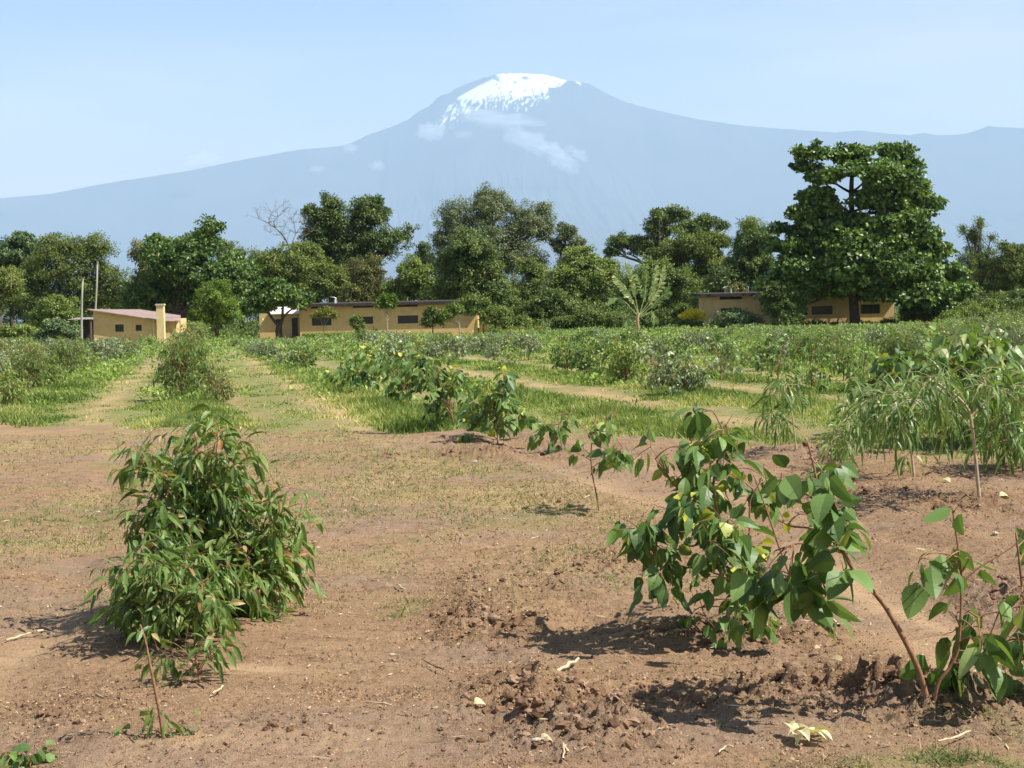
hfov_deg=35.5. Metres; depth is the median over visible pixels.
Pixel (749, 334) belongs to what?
sapling
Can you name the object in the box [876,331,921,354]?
sapling
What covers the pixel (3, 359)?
sapling
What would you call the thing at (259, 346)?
sapling
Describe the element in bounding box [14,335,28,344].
sapling
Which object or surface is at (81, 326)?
wooden pole
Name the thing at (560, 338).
sapling
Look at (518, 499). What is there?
grass tufts
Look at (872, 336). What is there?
sapling
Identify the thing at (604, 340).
sapling
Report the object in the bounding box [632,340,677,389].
sapling
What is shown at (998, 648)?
sapling
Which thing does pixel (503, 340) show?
sapling
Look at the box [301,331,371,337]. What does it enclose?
clipped hedge
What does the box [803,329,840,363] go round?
sapling
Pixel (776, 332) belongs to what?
sapling
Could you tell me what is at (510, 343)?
sapling
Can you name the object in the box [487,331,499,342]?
sapling
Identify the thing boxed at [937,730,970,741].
stick
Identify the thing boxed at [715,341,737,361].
sapling
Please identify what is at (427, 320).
dark tree
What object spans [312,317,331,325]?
window
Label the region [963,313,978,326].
sapling
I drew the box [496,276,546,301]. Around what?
shade tree
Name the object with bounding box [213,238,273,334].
broadleaf tree
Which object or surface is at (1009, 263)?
tree
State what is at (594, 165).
mountain
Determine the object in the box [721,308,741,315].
window
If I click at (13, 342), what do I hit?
sapling
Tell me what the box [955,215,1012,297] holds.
feathery tree
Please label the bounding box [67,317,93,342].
lean to shed
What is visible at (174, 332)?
sapling
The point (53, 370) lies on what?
sapling
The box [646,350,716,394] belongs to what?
sapling
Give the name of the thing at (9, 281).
broadleaf tree
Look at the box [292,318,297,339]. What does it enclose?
door
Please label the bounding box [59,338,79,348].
sapling
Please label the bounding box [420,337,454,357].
sapling
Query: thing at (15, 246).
broadleaf tree
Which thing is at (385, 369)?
sapling
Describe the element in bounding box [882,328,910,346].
sapling
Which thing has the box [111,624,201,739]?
sapling
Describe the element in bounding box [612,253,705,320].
broadleaf tree
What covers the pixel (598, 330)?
sapling
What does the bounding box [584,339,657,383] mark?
sapling
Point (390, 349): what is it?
sapling
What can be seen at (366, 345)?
sapling
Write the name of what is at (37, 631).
stick
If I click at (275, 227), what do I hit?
bare tree
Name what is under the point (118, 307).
shade tree
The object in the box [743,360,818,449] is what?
young tree
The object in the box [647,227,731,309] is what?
broadleaf tree
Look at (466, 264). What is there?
broadleaf tree
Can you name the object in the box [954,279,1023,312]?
broadleaf tree
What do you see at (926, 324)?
sapling
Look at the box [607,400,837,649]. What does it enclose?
sapling
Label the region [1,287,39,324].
shade tree
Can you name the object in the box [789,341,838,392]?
sapling
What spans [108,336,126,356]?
sapling
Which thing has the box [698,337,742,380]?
sapling
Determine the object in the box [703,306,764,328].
dark shrub
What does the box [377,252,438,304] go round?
broadleaf tree
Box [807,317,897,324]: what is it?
dark shrub
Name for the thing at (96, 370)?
field weeds
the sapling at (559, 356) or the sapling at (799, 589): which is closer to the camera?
the sapling at (799, 589)
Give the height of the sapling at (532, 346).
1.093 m
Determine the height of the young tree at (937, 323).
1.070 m
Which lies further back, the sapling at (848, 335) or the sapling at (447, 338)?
the sapling at (447, 338)
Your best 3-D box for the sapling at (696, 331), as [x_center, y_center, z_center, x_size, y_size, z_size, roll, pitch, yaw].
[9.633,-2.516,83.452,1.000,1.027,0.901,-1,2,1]
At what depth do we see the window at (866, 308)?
150.01 m
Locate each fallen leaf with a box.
[474,697,485,704]
[541,733,551,740]
[826,655,842,661]
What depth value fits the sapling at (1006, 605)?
6.46 m
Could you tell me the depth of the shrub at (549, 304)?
163.53 m
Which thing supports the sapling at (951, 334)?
on the ground at (328, 637)
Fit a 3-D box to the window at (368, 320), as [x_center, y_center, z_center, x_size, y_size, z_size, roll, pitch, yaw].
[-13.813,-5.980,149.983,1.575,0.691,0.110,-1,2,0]
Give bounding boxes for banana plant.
[605,262,671,329]
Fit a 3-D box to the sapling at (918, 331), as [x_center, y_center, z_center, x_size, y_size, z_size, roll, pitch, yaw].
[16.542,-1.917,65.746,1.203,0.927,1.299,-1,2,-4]
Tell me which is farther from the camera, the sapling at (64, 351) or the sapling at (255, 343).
the sapling at (255, 343)
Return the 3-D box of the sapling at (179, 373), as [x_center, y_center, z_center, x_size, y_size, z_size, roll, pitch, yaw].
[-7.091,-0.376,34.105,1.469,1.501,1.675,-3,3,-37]
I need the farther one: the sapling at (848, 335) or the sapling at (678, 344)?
the sapling at (848, 335)
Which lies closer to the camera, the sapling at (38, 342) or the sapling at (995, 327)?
the sapling at (995, 327)
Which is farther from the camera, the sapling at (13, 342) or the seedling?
the sapling at (13, 342)
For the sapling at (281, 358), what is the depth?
58.94 m
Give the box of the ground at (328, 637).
[0,311,1023,767]
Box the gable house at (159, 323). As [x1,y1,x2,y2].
[87,304,186,344]
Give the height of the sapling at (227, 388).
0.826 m
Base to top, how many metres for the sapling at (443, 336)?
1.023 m
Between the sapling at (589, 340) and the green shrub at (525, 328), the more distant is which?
the green shrub at (525, 328)
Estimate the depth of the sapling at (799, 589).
6.15 m
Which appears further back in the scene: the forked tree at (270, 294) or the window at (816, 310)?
the window at (816, 310)
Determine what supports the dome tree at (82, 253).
on the ground at (328, 637)
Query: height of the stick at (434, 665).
0.016 m
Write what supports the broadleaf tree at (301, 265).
on the ground at (328, 637)
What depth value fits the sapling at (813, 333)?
67.93 m
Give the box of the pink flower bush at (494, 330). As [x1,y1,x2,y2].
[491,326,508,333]
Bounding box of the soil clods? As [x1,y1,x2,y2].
[1,441,1023,767]
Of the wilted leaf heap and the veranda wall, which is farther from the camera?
the veranda wall
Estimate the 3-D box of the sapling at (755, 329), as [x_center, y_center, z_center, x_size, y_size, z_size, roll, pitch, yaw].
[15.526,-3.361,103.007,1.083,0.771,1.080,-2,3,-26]
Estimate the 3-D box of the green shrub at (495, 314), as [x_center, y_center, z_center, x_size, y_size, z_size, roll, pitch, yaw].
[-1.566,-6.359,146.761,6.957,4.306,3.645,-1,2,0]
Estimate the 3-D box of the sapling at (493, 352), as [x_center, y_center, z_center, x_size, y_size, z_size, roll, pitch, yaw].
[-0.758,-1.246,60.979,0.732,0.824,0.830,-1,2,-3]
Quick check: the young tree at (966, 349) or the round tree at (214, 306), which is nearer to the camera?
the young tree at (966, 349)
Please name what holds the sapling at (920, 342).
on the ground at (328, 637)
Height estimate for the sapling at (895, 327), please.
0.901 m
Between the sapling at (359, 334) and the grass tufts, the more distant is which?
the sapling at (359, 334)
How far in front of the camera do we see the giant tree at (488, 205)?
198.15 m
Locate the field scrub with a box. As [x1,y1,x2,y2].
[3,315,1023,368]
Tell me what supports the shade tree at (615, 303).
on the ground at (328, 637)
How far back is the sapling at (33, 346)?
63.16 m
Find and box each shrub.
[0,323,40,338]
[29,317,83,342]
[183,321,210,338]
[346,314,367,333]
[457,292,532,329]
[509,325,549,331]
[549,307,627,330]
[633,302,690,328]
[668,317,703,327]
[677,308,708,319]
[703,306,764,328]
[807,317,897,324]
[893,302,937,322]
[933,303,1006,322]
[958,298,998,311]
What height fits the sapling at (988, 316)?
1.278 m
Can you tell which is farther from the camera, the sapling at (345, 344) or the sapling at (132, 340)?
the sapling at (132, 340)
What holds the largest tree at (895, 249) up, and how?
on the ground at (328, 637)
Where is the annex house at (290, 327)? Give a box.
[259,307,299,339]
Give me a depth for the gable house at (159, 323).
131.90 m
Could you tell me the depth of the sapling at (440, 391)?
22.55 m
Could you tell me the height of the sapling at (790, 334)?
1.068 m
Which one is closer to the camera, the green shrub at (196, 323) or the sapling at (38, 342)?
the sapling at (38, 342)
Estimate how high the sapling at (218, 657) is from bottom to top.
0.437 m
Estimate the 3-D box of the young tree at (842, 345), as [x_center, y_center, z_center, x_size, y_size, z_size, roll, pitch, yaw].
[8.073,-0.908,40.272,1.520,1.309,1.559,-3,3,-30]
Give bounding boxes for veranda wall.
[474,320,487,335]
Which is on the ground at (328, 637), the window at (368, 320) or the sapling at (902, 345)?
the sapling at (902, 345)
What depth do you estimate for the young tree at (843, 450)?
16.06 m
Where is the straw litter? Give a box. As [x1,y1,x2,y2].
[0,446,1023,767]
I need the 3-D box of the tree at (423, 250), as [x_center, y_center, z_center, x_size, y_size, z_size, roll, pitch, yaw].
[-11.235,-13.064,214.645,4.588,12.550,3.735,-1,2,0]
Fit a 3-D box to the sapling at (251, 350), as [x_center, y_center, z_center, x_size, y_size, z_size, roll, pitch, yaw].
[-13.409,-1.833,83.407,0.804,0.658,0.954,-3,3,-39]
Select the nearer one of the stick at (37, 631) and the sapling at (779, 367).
the stick at (37, 631)
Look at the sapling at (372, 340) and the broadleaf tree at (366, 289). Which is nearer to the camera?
the sapling at (372, 340)
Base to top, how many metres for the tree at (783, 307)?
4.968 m
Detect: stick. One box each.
[6,629,43,640]
[366,701,390,705]
[423,660,444,669]
[557,657,579,670]
[562,742,568,759]
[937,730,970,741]
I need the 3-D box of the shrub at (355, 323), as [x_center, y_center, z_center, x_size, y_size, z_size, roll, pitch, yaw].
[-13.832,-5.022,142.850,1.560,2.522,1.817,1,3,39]
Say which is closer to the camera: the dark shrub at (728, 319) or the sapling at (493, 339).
the sapling at (493, 339)
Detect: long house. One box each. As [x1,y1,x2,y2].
[299,297,485,336]
[691,287,893,326]
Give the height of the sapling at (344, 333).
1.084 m
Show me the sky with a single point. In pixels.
(93, 92)
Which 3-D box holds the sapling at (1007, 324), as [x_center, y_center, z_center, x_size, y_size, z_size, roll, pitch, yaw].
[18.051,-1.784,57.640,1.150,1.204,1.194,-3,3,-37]
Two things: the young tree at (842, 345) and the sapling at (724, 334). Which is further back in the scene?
the sapling at (724, 334)
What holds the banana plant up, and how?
on the ground at (328, 637)
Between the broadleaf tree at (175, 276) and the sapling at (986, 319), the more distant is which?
the broadleaf tree at (175, 276)
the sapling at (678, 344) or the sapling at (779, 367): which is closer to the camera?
the sapling at (779, 367)
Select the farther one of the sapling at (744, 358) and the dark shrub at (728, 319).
the dark shrub at (728, 319)
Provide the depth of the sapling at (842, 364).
36.16 m
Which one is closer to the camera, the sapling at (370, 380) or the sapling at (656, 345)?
the sapling at (370, 380)
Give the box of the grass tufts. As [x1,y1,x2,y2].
[0,427,1023,767]
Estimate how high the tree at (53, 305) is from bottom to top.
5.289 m
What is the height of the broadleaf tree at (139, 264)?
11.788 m
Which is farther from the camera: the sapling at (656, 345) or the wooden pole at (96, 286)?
the wooden pole at (96, 286)
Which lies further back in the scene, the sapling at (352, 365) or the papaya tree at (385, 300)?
the papaya tree at (385, 300)
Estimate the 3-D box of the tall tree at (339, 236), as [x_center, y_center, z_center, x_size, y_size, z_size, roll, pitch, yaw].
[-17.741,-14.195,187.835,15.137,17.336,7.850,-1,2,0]
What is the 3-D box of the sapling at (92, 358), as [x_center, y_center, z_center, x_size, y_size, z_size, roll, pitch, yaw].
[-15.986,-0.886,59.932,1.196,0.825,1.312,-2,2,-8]
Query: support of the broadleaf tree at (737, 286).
on the ground at (328, 637)
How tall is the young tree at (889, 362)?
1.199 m
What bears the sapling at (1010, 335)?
on the ground at (328, 637)
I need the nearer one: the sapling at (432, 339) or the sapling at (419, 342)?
the sapling at (419, 342)
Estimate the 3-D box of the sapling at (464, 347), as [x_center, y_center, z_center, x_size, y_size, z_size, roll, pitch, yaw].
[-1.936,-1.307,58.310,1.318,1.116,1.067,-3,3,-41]
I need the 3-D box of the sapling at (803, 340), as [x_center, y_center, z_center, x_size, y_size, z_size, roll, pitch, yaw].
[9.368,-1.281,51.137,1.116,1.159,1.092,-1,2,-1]
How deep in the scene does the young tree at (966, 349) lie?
18.15 m
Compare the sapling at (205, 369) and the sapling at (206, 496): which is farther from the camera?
the sapling at (205, 369)
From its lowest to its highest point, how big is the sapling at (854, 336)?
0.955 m
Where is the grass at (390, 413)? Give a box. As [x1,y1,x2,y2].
[0,338,1023,457]
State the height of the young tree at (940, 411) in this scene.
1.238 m
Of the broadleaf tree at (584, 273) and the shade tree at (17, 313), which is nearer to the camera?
the broadleaf tree at (584, 273)
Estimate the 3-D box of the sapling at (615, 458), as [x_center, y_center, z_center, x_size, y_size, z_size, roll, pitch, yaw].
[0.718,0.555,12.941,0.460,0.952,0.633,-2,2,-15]
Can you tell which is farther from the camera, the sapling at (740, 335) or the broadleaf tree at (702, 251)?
the broadleaf tree at (702, 251)
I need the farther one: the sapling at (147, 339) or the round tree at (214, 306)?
the round tree at (214, 306)
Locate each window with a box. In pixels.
[115,324,123,331]
[136,325,141,330]
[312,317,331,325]
[362,316,372,323]
[398,315,417,323]
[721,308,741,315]
[812,306,831,314]
[861,304,879,313]
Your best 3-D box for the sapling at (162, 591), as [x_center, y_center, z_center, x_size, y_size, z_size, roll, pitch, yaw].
[-1.725,1.060,7.879,0.757,0.714,1.417,-2,2,-18]
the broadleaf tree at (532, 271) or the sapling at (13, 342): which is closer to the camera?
the sapling at (13, 342)
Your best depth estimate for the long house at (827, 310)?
149.88 m
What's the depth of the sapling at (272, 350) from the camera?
69.53 m
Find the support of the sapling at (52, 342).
on the ground at (328, 637)
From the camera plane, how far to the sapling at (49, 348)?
77.47 m
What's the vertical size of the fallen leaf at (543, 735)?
0.034 m
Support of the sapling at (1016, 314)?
on the ground at (328, 637)
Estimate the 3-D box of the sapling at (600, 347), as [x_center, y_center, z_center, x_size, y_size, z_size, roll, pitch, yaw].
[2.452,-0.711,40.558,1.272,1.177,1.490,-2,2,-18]
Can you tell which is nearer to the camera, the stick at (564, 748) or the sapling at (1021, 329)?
the stick at (564, 748)
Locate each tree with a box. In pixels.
[0,230,48,327]
[0,264,27,327]
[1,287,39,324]
[4,230,136,328]
[24,293,80,338]
[83,295,120,316]
[116,213,263,317]
[126,237,151,282]
[186,276,244,339]
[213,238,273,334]
[229,275,318,337]
[243,239,357,319]
[247,199,318,248]
[297,190,421,285]
[309,305,339,332]
[336,252,394,306]
[374,292,399,331]
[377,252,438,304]
[412,240,438,277]
[417,305,438,333]
[422,225,514,320]
[426,181,558,282]
[433,301,465,335]
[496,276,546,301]
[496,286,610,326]
[509,254,551,303]
[541,244,627,315]
[547,220,588,267]
[592,282,633,314]
[602,203,731,300]
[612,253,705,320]
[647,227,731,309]
[695,226,777,310]
[721,280,762,296]
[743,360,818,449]
[750,138,980,324]
[761,280,814,326]
[807,322,870,372]
[811,379,882,468]
[829,356,950,476]
[842,342,927,435]
[863,352,1023,497]
[885,324,1023,451]
[930,319,947,332]
[937,320,968,337]
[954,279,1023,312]
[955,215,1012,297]
[955,348,1023,475]
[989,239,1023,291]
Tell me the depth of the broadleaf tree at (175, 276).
163.46 m
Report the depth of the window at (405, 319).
150.01 m
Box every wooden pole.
[80,278,83,341]
[94,261,97,308]
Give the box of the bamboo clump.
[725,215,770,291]
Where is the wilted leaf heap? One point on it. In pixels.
(803, 729)
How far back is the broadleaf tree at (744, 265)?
166.62 m
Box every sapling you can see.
[0,337,14,356]
[0,337,28,355]
[0,342,29,373]
[0,362,38,406]
[3,342,55,392]
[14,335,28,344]
[15,334,48,363]
[25,346,65,385]
[31,335,51,346]
[42,338,82,361]
[44,342,56,351]
[45,335,88,374]
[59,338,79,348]
[72,350,102,369]
[78,338,90,350]
[81,523,245,648]
[83,337,122,361]
[106,403,296,621]
[107,335,137,358]
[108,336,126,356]
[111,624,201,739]
[126,339,138,348]
[134,607,244,686]
[139,334,156,348]
[147,332,211,400]
[155,327,207,373]
[163,323,211,359]
[174,322,208,353]
[174,343,227,391]
[191,365,237,403]
[205,460,327,621]
[231,339,238,346]
[241,339,257,351]
[248,344,255,354]
[253,341,274,356]
[255,341,286,359]
[275,351,294,364]
[283,343,319,369]
[311,340,330,353]
[319,362,367,389]
[332,331,351,343]
[334,336,355,354]
[334,349,397,390]
[351,328,370,342]
[351,340,383,362]
[357,343,428,405]
[361,330,379,345]
[373,332,419,364]
[389,329,407,338]
[397,343,474,429]
[407,331,427,351]
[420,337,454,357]
[422,336,441,349]
[434,331,445,344]
[440,333,475,358]
[440,334,457,353]
[457,365,538,444]
[466,335,489,352]
[483,335,501,351]
[483,341,501,360]
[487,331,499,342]
[495,331,516,346]
[496,346,519,367]
[504,335,523,353]
[512,332,547,359]
[525,413,580,455]
[548,339,583,370]
[556,330,571,342]
[565,393,633,510]
[569,337,607,373]
[575,326,596,344]
[580,335,592,350]
[581,333,631,374]
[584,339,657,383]
[587,327,607,339]
[598,333,620,347]
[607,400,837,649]
[611,327,652,352]
[632,335,667,367]
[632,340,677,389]
[642,339,665,353]
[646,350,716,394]
[653,333,693,361]
[677,329,706,345]
[688,326,702,338]
[695,331,714,353]
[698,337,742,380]
[704,330,728,352]
[714,331,729,343]
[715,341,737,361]
[726,329,734,334]
[726,438,929,698]
[732,332,748,339]
[737,344,757,365]
[742,331,756,345]
[747,326,758,333]
[749,337,785,371]
[751,334,805,380]
[761,334,801,358]
[765,327,786,338]
[778,327,804,343]
[787,326,821,358]
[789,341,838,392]
[803,329,823,345]
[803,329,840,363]
[827,346,862,379]
[828,327,853,350]
[839,327,858,344]
[844,347,875,380]
[861,324,889,345]
[867,329,895,353]
[875,327,926,359]
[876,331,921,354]
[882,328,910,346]
[888,325,900,333]
[899,507,1023,703]
[903,321,930,335]
[904,327,926,341]
[911,335,932,354]
[917,322,931,330]
[921,329,944,345]
[922,328,968,360]
[945,320,969,334]
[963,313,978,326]
[967,528,1023,696]
[977,315,1002,328]
[978,322,1023,377]
[983,320,1009,347]
[985,313,1001,324]
[999,318,1022,338]
[1002,318,1023,331]
[1009,311,1023,321]
[1015,325,1023,341]
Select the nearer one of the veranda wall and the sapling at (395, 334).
the sapling at (395, 334)
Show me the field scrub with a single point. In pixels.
(300, 343)
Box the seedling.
[0,739,58,767]
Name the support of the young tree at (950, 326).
on the ground at (328, 637)
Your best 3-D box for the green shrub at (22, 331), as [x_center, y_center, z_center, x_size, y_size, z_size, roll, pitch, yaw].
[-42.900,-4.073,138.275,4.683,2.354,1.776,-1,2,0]
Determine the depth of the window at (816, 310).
150.01 m
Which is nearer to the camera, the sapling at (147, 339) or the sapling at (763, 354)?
the sapling at (763, 354)
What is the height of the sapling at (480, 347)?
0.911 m
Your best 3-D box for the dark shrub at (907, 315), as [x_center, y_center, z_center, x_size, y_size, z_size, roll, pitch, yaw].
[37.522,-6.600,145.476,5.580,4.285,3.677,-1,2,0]
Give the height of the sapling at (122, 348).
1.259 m
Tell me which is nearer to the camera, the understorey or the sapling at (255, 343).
the sapling at (255, 343)
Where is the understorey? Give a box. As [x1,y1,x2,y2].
[2,298,1023,341]
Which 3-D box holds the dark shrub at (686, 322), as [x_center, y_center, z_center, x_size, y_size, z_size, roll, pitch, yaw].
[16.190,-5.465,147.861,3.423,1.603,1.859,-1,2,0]
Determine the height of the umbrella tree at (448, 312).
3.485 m
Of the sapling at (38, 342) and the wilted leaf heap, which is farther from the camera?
the sapling at (38, 342)
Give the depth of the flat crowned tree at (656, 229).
224.22 m
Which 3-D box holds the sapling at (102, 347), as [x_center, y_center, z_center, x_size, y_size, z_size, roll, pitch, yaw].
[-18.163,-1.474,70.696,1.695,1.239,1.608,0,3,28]
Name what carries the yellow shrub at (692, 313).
on the ground at (328, 637)
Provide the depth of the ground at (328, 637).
8.33 m
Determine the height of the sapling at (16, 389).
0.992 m
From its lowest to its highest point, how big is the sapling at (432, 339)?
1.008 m
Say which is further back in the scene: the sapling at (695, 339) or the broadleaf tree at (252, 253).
the broadleaf tree at (252, 253)
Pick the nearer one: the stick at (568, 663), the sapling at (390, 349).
the stick at (568, 663)
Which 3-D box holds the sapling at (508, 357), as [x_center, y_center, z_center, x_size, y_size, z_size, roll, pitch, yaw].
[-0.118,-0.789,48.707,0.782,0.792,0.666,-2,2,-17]
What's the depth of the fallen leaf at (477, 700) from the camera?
6.46 m
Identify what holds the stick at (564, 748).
on the ground at (328, 637)
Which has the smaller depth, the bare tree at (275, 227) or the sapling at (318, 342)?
the sapling at (318, 342)
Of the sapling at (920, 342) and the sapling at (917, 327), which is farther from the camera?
the sapling at (917, 327)
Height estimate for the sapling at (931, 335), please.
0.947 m
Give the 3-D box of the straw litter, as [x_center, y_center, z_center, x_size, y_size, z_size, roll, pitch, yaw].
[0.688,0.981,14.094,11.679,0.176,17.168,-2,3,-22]
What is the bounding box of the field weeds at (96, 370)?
[0,315,1023,418]
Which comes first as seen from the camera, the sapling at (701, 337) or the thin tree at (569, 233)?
the sapling at (701, 337)
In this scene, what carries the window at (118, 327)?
in the gable house at (159, 323)
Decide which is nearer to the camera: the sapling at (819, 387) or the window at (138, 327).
the sapling at (819, 387)
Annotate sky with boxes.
[0,0,1023,197]
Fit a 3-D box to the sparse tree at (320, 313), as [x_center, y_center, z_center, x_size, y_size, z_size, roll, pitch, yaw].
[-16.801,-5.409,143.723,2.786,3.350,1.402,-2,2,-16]
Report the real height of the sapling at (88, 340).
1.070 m
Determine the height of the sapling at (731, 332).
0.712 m
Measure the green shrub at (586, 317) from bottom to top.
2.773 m
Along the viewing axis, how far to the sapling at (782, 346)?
52.85 m
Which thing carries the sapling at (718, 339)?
on the ground at (328, 637)
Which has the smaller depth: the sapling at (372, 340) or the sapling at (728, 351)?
the sapling at (728, 351)
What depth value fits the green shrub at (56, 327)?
129.66 m
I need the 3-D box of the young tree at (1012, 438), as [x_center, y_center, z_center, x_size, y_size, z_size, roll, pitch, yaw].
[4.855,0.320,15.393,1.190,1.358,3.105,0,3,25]
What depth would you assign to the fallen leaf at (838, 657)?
7.22 m
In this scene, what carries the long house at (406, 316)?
on the ground at (328, 637)
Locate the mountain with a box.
[0,73,1023,327]
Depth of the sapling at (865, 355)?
30.58 m
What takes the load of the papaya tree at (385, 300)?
on the ground at (328, 637)
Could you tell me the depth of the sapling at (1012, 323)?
70.88 m
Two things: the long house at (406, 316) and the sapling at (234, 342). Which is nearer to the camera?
the sapling at (234, 342)
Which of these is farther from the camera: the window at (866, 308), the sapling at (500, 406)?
the window at (866, 308)
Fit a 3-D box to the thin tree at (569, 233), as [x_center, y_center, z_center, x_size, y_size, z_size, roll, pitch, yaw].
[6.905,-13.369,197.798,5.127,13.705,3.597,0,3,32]
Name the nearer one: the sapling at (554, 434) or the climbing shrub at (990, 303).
the sapling at (554, 434)
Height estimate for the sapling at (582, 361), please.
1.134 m
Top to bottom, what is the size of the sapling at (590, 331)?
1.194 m
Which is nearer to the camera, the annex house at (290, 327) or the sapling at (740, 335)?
the sapling at (740, 335)
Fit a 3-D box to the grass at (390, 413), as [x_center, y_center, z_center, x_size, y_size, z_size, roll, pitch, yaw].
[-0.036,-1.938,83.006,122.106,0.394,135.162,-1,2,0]
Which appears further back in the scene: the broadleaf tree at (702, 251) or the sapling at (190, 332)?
the broadleaf tree at (702, 251)
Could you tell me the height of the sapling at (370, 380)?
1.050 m
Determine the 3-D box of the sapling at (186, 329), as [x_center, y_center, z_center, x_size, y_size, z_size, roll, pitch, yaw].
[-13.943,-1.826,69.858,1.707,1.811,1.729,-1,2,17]
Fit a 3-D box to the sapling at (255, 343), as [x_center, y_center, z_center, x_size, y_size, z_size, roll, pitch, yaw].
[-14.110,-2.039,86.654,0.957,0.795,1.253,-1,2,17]
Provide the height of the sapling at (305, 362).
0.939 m
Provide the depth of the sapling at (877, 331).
53.71 m
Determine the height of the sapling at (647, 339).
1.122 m
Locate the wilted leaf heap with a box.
[783,720,833,743]
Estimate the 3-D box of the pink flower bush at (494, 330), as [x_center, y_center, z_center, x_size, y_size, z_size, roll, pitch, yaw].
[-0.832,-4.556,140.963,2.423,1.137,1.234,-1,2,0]
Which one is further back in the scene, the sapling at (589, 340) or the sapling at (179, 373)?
the sapling at (589, 340)
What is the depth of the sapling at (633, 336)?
51.90 m
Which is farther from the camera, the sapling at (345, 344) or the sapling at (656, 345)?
the sapling at (345, 344)
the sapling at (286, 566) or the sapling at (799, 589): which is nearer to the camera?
the sapling at (799, 589)
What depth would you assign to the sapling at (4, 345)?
83.25 m
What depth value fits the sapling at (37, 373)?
39.42 m
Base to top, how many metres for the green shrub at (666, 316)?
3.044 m
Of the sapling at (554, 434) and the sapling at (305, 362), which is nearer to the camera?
the sapling at (554, 434)
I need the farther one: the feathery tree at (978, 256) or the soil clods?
the feathery tree at (978, 256)
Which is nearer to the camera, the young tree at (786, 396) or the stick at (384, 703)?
the stick at (384, 703)
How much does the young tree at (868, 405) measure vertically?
1.154 m
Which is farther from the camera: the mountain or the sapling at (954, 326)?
the mountain
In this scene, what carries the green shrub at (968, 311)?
on the ground at (328, 637)

